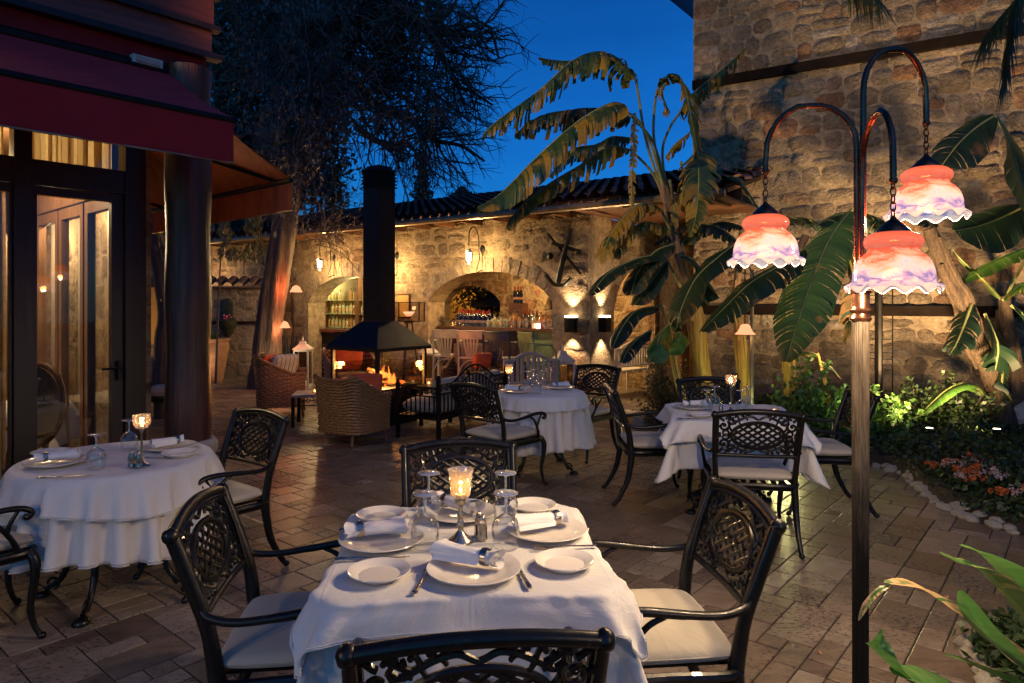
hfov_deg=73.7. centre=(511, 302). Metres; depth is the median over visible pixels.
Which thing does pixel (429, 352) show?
floor lantern
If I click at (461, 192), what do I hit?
tree
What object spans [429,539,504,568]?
rolled napkin
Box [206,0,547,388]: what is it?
old tree
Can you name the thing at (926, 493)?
edging stone
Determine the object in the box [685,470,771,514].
dining table
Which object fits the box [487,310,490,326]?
bottle
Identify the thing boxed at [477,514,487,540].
salt shaker
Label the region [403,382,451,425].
coffee table
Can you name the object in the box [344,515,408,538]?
rolled napkin
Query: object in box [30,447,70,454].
side plate
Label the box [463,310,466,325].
bottle
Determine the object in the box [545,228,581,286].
iron relic
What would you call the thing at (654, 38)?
sky
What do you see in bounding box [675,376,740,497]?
cast armchair
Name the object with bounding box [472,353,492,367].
orange cushion
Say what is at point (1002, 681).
garden soil
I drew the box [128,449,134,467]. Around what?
salt shaker
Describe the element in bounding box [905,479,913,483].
edging stone
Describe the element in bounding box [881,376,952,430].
shrub
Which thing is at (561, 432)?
under cloth
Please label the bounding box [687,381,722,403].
shrub
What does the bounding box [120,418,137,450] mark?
wine glass
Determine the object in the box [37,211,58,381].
folding door
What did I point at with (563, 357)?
floor lantern
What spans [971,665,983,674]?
edging stone
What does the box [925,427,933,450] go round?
garden spotlight
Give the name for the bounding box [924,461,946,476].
flower plant
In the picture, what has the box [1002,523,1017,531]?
edging stone
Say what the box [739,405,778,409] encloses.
dinner plate
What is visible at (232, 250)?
olive shrub
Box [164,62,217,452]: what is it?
timber column
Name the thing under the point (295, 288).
lamp post
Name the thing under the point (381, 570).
side plate
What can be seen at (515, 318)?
bottle
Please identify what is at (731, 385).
candle holder
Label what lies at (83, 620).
dining table
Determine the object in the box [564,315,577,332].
wall sconce
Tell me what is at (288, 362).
striped cushion
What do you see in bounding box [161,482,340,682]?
cast armchair
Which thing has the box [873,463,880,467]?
edging stone
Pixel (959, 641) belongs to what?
edging stone
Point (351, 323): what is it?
bottle
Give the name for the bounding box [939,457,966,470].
flower plant
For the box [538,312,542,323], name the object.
bottle
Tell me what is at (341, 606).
tablecloth
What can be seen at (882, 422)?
shrub
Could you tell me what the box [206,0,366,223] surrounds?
evergreen tree
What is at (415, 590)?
fork
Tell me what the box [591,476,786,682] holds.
cast armchair
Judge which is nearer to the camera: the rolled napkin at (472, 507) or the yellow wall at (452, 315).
the rolled napkin at (472, 507)
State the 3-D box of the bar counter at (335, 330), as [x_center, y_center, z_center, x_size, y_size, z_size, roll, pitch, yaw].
[-3.042,0.585,14.059,2.440,0.050,0.320,0,0,35]
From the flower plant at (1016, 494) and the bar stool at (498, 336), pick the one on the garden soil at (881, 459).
the flower plant at (1016, 494)
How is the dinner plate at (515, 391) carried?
on the tablecloth at (548, 400)
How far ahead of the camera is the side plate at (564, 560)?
2.24 m
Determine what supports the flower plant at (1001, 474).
on the garden soil at (881, 459)
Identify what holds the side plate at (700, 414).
on the tablecloth at (676, 430)
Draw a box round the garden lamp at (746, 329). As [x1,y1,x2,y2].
[735,265,755,403]
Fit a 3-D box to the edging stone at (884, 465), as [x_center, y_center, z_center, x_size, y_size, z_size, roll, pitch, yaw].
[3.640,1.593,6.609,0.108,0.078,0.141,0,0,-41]
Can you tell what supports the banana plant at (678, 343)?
on the garden soil at (881, 459)
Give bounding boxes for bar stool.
[430,329,462,393]
[457,330,490,374]
[482,331,516,381]
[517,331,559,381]
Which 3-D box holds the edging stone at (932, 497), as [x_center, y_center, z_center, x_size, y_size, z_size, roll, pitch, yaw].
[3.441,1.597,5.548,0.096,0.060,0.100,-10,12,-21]
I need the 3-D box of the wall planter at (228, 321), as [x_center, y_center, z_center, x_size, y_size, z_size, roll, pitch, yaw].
[-5.975,0.330,14.265,0.430,0.860,0.189,0,0,0]
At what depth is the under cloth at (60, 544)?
3.33 m
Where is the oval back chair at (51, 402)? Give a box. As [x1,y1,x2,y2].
[2,362,66,474]
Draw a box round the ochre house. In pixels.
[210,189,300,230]
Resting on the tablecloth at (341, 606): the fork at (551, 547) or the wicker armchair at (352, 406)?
the fork at (551, 547)
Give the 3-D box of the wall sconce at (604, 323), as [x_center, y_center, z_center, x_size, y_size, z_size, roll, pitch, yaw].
[1.461,0.330,10.744,0.130,0.260,0.170,0,0,35]
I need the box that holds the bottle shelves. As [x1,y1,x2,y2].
[325,277,361,328]
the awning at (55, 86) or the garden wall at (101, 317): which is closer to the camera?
the awning at (55, 86)
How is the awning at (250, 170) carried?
attached to the restaurant building at (40, 195)
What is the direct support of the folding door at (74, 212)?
in the restaurant building at (40, 195)
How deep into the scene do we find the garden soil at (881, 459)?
5.73 m
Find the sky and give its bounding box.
[211,0,692,224]
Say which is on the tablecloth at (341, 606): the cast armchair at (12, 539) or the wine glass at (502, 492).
the wine glass at (502, 492)
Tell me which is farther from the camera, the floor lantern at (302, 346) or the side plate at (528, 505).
the floor lantern at (302, 346)
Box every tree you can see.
[151,210,229,418]
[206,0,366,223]
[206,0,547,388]
[306,177,362,211]
[403,153,438,201]
[447,186,480,196]
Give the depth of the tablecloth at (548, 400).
6.27 m
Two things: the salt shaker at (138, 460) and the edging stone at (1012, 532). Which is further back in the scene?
the edging stone at (1012, 532)
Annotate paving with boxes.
[0,376,1023,682]
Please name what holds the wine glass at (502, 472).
on the tablecloth at (341, 606)
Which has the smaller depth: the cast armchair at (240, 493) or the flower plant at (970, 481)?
the cast armchair at (240, 493)
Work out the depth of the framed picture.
12.75 m
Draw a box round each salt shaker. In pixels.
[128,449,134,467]
[135,450,142,468]
[474,511,481,536]
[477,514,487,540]
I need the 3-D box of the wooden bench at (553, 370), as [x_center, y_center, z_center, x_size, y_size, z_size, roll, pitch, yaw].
[0.180,1.138,9.549,0.810,0.946,0.562,0,0,-18]
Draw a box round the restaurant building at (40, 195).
[0,0,222,469]
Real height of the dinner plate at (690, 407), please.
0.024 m
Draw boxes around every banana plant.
[476,47,745,398]
[609,303,690,399]
[654,217,824,403]
[712,176,884,408]
[798,351,840,417]
[874,113,1023,428]
[952,248,1023,406]
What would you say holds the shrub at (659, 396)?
on the garden soil at (881, 459)
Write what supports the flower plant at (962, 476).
on the garden soil at (881, 459)
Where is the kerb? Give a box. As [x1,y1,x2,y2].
[633,414,655,425]
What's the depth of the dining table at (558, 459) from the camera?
6.41 m
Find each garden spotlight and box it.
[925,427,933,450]
[992,428,1001,441]
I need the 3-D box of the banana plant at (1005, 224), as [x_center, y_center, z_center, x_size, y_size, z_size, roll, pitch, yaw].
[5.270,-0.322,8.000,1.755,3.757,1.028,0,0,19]
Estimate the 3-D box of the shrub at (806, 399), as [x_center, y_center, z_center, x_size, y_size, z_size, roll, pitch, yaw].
[3.413,1.060,7.785,1.024,1.024,0.855,0,0,0]
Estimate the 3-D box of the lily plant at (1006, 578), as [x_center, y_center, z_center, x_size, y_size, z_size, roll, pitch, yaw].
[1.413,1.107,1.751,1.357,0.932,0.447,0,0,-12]
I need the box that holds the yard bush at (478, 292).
[450,286,499,326]
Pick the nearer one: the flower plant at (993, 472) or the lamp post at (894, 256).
the lamp post at (894, 256)
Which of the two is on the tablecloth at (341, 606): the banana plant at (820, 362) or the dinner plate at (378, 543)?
the dinner plate at (378, 543)
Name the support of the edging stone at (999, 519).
on the garden soil at (881, 459)
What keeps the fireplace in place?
on the paving
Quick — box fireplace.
[325,164,431,425]
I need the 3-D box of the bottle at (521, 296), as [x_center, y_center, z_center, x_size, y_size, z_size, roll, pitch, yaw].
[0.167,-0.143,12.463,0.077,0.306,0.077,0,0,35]
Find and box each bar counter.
[319,328,349,331]
[437,325,551,389]
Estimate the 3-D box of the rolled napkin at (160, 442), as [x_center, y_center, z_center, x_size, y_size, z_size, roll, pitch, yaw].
[-2.012,0.813,3.991,0.082,0.058,0.214,0,0,35]
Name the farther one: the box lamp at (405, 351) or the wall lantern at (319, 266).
the wall lantern at (319, 266)
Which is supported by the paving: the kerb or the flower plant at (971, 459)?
the kerb
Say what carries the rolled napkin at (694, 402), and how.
on the dinner plate at (690, 407)
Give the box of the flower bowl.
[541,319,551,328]
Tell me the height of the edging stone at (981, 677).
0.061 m
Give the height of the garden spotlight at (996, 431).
0.237 m
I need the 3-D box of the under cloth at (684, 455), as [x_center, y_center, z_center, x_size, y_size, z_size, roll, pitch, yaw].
[1.715,1.082,5.389,1.210,0.435,1.188,0,0,10]
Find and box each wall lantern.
[316,239,335,276]
[464,226,484,272]
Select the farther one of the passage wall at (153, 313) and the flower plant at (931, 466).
the passage wall at (153, 313)
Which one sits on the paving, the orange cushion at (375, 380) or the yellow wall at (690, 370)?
the yellow wall at (690, 370)
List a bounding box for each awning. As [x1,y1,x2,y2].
[0,24,233,163]
[149,134,292,233]
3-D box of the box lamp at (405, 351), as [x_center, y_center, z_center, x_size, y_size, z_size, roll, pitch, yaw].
[-1.848,0.800,12.055,0.526,1.624,0.347,0,0,18]
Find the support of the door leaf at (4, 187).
in the restaurant building at (40, 195)
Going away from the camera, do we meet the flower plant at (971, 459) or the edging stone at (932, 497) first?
the edging stone at (932, 497)
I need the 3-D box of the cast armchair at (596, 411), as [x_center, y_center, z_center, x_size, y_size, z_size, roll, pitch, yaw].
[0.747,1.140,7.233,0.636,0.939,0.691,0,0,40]
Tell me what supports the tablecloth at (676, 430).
on the under cloth at (684, 455)
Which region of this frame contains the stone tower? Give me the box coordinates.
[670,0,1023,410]
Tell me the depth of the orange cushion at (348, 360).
11.19 m
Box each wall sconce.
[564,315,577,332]
[599,315,610,331]
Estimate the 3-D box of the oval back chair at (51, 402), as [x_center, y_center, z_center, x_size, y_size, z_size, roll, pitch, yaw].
[-3.644,1.029,4.925,0.612,1.162,0.542,0,0,18]
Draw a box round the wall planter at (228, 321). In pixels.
[219,298,237,337]
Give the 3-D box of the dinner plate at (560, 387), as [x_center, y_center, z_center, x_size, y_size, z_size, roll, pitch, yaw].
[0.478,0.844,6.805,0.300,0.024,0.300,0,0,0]
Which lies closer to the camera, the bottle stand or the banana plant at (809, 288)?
the banana plant at (809, 288)
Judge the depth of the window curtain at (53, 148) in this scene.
4.90 m
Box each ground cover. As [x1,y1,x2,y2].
[653,385,1023,522]
[953,605,1023,680]
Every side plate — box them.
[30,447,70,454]
[160,448,198,457]
[347,557,410,583]
[356,505,405,521]
[509,497,555,513]
[534,548,594,573]
[687,411,710,417]
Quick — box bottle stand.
[508,303,527,319]
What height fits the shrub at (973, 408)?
0.788 m
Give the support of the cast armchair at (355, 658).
on the paving
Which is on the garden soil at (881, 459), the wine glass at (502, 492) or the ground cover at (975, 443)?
the ground cover at (975, 443)
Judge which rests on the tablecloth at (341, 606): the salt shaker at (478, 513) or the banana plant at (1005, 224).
the salt shaker at (478, 513)
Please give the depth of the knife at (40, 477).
3.33 m
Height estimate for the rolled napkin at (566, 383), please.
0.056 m
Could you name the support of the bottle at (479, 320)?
on the bar counter at (542, 336)
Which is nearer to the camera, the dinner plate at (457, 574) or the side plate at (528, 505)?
the dinner plate at (457, 574)
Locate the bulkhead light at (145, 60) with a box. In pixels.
[129,53,162,68]
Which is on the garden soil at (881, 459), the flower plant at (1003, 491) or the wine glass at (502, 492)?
the flower plant at (1003, 491)
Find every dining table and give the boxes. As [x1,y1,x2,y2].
[36,560,183,627]
[515,452,578,477]
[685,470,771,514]
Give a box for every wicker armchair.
[253,352,306,417]
[313,374,391,446]
[321,347,374,379]
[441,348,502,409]
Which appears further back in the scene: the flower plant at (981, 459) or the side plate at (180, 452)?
the flower plant at (981, 459)
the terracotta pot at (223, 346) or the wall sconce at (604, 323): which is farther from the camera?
the terracotta pot at (223, 346)
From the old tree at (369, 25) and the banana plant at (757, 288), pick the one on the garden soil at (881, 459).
the banana plant at (757, 288)
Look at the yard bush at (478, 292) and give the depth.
16.06 m
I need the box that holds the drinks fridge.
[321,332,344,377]
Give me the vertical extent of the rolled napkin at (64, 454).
0.058 m
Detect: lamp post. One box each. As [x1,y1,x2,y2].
[279,278,301,353]
[727,46,971,682]
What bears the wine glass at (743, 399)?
on the tablecloth at (676, 430)
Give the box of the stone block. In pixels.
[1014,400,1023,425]
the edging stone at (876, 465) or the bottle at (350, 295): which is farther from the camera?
the bottle at (350, 295)
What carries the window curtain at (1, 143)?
hanging from the restaurant building at (40, 195)
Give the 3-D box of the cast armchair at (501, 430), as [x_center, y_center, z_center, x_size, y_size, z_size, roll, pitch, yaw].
[-0.119,1.140,5.969,0.636,0.939,0.691,0,0,43]
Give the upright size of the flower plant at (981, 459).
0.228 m
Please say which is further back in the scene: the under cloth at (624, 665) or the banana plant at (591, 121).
the banana plant at (591, 121)
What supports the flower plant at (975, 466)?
on the garden soil at (881, 459)
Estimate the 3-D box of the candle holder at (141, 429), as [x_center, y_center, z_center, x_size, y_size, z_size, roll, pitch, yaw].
[-1.939,0.720,3.575,0.092,0.272,0.090,0,0,0]
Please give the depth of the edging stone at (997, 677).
2.91 m
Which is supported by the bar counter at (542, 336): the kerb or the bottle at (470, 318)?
the bottle at (470, 318)
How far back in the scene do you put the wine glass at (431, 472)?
2.67 m
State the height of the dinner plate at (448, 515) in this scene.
0.024 m
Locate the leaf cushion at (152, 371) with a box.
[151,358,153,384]
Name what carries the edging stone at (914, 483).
on the paving
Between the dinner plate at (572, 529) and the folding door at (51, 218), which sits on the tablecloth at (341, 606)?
the dinner plate at (572, 529)
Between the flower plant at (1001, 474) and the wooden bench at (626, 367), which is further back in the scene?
the wooden bench at (626, 367)
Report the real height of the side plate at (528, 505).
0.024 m
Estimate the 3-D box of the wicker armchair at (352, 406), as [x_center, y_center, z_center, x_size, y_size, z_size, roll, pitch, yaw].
[-1.863,1.211,7.907,0.748,0.804,0.643,0,0,29]
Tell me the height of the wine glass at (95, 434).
0.177 m
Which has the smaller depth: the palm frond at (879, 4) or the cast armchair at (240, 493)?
the cast armchair at (240, 493)
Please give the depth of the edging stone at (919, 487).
5.81 m
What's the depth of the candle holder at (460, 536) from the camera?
2.43 m
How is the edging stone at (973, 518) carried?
on the paving
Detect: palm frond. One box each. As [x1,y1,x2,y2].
[847,0,897,34]
[968,0,1023,75]
[995,0,1023,116]
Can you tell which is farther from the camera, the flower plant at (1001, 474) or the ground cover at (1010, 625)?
the flower plant at (1001, 474)
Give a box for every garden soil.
[655,424,1023,534]
[965,656,1010,682]
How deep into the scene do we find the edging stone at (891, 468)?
6.49 m
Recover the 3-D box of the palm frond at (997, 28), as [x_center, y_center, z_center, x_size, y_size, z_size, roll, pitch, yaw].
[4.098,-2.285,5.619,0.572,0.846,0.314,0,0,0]
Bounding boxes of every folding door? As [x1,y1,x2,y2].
[6,225,6,399]
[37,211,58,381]
[59,204,83,446]
[84,201,107,445]
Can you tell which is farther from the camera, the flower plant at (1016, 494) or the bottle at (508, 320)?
the bottle at (508, 320)
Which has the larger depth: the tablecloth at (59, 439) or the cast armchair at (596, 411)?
the cast armchair at (596, 411)
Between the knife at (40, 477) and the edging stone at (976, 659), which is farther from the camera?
the knife at (40, 477)
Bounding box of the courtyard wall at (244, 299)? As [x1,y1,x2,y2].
[211,276,262,378]
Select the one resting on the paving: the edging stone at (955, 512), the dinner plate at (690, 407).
the edging stone at (955, 512)
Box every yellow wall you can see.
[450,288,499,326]
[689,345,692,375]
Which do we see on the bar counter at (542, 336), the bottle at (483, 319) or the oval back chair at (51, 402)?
the bottle at (483, 319)
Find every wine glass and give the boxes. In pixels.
[85,433,105,469]
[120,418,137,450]
[411,490,438,550]
[416,470,440,523]
[492,489,519,550]
[493,470,517,523]
[701,389,712,412]
[735,390,747,408]
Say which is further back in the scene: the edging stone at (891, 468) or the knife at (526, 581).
the edging stone at (891, 468)
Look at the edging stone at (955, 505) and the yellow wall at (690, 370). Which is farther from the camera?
the yellow wall at (690, 370)
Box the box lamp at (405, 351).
[395,302,424,380]
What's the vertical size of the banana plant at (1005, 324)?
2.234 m
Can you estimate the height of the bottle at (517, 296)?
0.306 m
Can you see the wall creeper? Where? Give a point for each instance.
(290, 282)
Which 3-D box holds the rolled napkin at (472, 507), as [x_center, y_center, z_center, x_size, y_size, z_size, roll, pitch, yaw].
[-0.220,0.810,2.758,0.240,0.066,0.092,0,0,40]
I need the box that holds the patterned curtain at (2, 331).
[0,192,5,480]
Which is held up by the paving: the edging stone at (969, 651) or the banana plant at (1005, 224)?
the edging stone at (969, 651)
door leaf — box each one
[0,182,11,469]
[32,186,122,456]
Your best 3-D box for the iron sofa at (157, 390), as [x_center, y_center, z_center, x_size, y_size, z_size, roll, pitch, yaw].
[-5.050,1.183,9.600,0.956,0.853,0.642,0,0,-11]
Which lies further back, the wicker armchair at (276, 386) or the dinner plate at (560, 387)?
the wicker armchair at (276, 386)
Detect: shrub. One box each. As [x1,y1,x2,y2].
[214,216,262,383]
[631,356,691,425]
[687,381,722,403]
[767,357,844,435]
[807,383,930,446]
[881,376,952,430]
[919,370,1011,429]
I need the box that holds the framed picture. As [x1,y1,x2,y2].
[397,294,409,317]
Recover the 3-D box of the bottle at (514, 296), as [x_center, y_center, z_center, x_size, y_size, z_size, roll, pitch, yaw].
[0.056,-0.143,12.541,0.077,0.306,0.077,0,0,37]
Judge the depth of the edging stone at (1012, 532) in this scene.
4.74 m
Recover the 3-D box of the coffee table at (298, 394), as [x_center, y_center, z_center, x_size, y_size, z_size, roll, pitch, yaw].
[-2.620,1.400,9.050,0.520,0.420,0.500,0,0,-8]
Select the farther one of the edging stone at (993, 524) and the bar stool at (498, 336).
the bar stool at (498, 336)
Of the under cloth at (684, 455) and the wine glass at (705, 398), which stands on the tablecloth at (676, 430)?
the wine glass at (705, 398)
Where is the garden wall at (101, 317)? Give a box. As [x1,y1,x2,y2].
[46,150,150,447]
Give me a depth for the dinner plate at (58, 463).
3.60 m
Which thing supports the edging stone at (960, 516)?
on the paving
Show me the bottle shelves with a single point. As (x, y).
(353, 284)
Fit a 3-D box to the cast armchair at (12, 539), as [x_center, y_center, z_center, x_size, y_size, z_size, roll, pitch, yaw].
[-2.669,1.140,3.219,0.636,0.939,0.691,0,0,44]
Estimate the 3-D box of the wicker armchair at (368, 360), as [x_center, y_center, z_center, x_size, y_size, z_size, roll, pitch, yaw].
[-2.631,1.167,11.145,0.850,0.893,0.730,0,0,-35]
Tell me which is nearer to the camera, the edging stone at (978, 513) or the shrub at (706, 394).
the edging stone at (978, 513)
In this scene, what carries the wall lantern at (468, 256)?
attached to the stone wall at (435, 272)
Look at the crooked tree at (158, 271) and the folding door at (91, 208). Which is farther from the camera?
the crooked tree at (158, 271)
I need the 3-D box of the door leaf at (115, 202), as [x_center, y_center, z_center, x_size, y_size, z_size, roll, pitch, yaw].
[-3.017,0.380,4.769,0.154,2.330,0.560,0,0,41]
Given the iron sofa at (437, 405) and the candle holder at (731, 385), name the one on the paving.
the iron sofa at (437, 405)
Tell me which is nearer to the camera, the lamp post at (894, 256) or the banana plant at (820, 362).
the lamp post at (894, 256)
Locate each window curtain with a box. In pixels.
[0,127,3,154]
[32,132,110,168]
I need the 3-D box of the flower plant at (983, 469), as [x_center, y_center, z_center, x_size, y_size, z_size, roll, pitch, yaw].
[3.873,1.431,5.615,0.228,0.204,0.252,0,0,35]
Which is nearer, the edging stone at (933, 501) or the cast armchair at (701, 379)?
the edging stone at (933, 501)
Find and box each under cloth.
[0,509,216,573]
[296,636,647,682]
[487,408,596,456]
[654,422,830,488]
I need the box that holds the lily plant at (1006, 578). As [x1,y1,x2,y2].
[858,544,1023,682]
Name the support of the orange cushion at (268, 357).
on the wicker armchair at (276, 386)
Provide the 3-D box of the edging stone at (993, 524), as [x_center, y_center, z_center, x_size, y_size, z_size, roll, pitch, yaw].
[3.459,1.593,4.893,0.118,0.072,0.148,2,8,19]
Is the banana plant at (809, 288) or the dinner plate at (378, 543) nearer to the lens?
the dinner plate at (378, 543)
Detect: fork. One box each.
[412,562,428,593]
[533,544,597,548]
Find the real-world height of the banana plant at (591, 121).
4.903 m
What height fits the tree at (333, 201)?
5.996 m
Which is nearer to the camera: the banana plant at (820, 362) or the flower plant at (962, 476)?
the flower plant at (962, 476)
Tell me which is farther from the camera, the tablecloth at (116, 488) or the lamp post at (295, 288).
the lamp post at (295, 288)
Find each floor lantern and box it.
[292,337,313,388]
[418,339,438,394]
[550,344,574,384]
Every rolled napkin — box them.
[34,448,81,462]
[148,434,184,448]
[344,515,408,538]
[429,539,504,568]
[431,491,485,515]
[505,385,525,390]
[510,507,568,531]
[551,381,570,386]
[682,399,707,406]
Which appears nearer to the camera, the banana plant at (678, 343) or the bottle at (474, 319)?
the banana plant at (678, 343)
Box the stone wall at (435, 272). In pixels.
[210,165,772,405]
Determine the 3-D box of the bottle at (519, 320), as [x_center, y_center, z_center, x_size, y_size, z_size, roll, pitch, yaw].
[0.131,0.310,11.703,0.080,0.239,0.080,0,0,-12]
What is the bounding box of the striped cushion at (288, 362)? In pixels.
[271,353,298,372]
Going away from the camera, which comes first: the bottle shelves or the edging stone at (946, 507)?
the edging stone at (946, 507)
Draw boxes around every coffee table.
[291,390,316,427]
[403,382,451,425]
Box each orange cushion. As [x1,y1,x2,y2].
[262,354,277,362]
[335,350,362,370]
[349,373,382,390]
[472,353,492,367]
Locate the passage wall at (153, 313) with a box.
[151,232,165,402]
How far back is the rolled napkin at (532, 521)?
2.52 m
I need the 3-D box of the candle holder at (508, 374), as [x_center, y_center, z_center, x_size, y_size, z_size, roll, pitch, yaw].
[-0.031,0.741,6.875,0.085,0.230,0.085,0,0,0]
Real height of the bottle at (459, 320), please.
0.296 m
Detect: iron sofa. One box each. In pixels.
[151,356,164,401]
[396,363,507,439]
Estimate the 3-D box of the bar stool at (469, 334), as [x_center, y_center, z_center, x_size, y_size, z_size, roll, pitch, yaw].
[-0.606,1.020,10.849,0.520,1.184,0.548,0,0,10]
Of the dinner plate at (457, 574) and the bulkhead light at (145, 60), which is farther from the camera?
the bulkhead light at (145, 60)
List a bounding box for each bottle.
[349,288,352,299]
[349,316,352,327]
[458,310,461,325]
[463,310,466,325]
[468,310,471,325]
[473,310,475,326]
[477,310,480,326]
[482,311,485,326]
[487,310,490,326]
[507,313,510,326]
[513,287,515,302]
[513,311,517,327]
[516,287,519,302]
[517,314,521,327]
[519,287,522,302]
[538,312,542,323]
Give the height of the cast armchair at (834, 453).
0.939 m
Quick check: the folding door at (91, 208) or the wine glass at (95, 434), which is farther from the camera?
the folding door at (91, 208)
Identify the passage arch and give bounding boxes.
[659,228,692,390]
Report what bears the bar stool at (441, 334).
on the paving
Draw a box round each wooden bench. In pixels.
[492,351,558,388]
[614,341,649,392]
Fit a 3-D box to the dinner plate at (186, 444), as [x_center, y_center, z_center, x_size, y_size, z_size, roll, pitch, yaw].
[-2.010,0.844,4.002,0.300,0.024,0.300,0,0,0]
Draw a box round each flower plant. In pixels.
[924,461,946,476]
[935,458,966,479]
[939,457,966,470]
[947,463,980,482]
[947,471,975,492]
[954,467,990,492]
[962,456,985,470]
[967,451,997,473]
[971,465,995,481]
[977,468,1009,495]
[988,469,1011,486]
[988,486,1019,507]
[1007,484,1023,511]
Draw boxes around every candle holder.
[132,413,150,467]
[447,468,473,545]
[505,364,512,384]
[725,375,736,409]
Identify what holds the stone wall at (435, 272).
on the paving
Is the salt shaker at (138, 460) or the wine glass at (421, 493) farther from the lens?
the salt shaker at (138, 460)
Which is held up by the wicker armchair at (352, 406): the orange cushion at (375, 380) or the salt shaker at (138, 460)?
the orange cushion at (375, 380)
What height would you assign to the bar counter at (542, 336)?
1.180 m
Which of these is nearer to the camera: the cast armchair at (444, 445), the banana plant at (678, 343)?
the cast armchair at (444, 445)
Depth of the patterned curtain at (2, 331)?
4.67 m
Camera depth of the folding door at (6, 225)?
7.27 m
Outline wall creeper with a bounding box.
[259,219,298,296]
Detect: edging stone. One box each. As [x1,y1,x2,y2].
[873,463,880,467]
[881,463,891,468]
[884,465,896,472]
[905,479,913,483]
[909,481,922,487]
[914,484,927,491]
[920,490,931,497]
[928,495,936,499]
[929,498,938,503]
[935,503,951,511]
[949,501,970,509]
[950,509,964,517]
[952,634,976,650]
[957,512,972,519]
[959,646,974,657]
[964,514,979,522]
[969,653,995,665]
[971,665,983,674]
[972,510,986,516]
[973,671,1001,682]
[976,665,1002,680]
[984,519,1002,529]
[989,516,1005,523]
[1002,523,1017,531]
[1006,529,1019,535]
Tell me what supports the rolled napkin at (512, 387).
on the dinner plate at (515, 391)
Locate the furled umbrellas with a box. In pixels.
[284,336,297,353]
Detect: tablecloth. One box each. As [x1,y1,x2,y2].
[0,440,224,521]
[6,400,98,451]
[289,504,648,679]
[491,386,590,412]
[655,402,821,454]
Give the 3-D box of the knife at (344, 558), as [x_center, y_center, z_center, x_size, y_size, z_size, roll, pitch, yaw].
[-0.464,0.849,2.275,0.247,0.010,0.019,0,0,-6]
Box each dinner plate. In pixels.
[21,454,88,468]
[143,440,196,451]
[338,525,423,552]
[422,502,496,522]
[426,553,520,585]
[501,388,531,393]
[506,517,586,542]
[545,385,574,389]
[675,403,711,409]
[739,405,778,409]
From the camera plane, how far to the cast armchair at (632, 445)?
5.44 m
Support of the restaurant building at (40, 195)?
on the paving
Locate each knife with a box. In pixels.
[36,475,89,478]
[335,556,409,560]
[519,569,531,588]
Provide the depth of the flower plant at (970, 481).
5.39 m
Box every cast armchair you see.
[0,505,46,638]
[133,408,289,603]
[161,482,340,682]
[335,626,615,682]
[399,438,516,506]
[449,382,547,495]
[573,364,621,463]
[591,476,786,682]
[602,382,695,506]
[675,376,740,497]
[697,409,806,559]
[767,386,879,517]
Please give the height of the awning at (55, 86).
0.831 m
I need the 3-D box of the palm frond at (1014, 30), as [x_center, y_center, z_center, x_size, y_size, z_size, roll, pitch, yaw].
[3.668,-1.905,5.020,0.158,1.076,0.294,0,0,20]
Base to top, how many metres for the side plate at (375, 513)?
0.024 m
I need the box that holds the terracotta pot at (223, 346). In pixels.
[210,327,230,381]

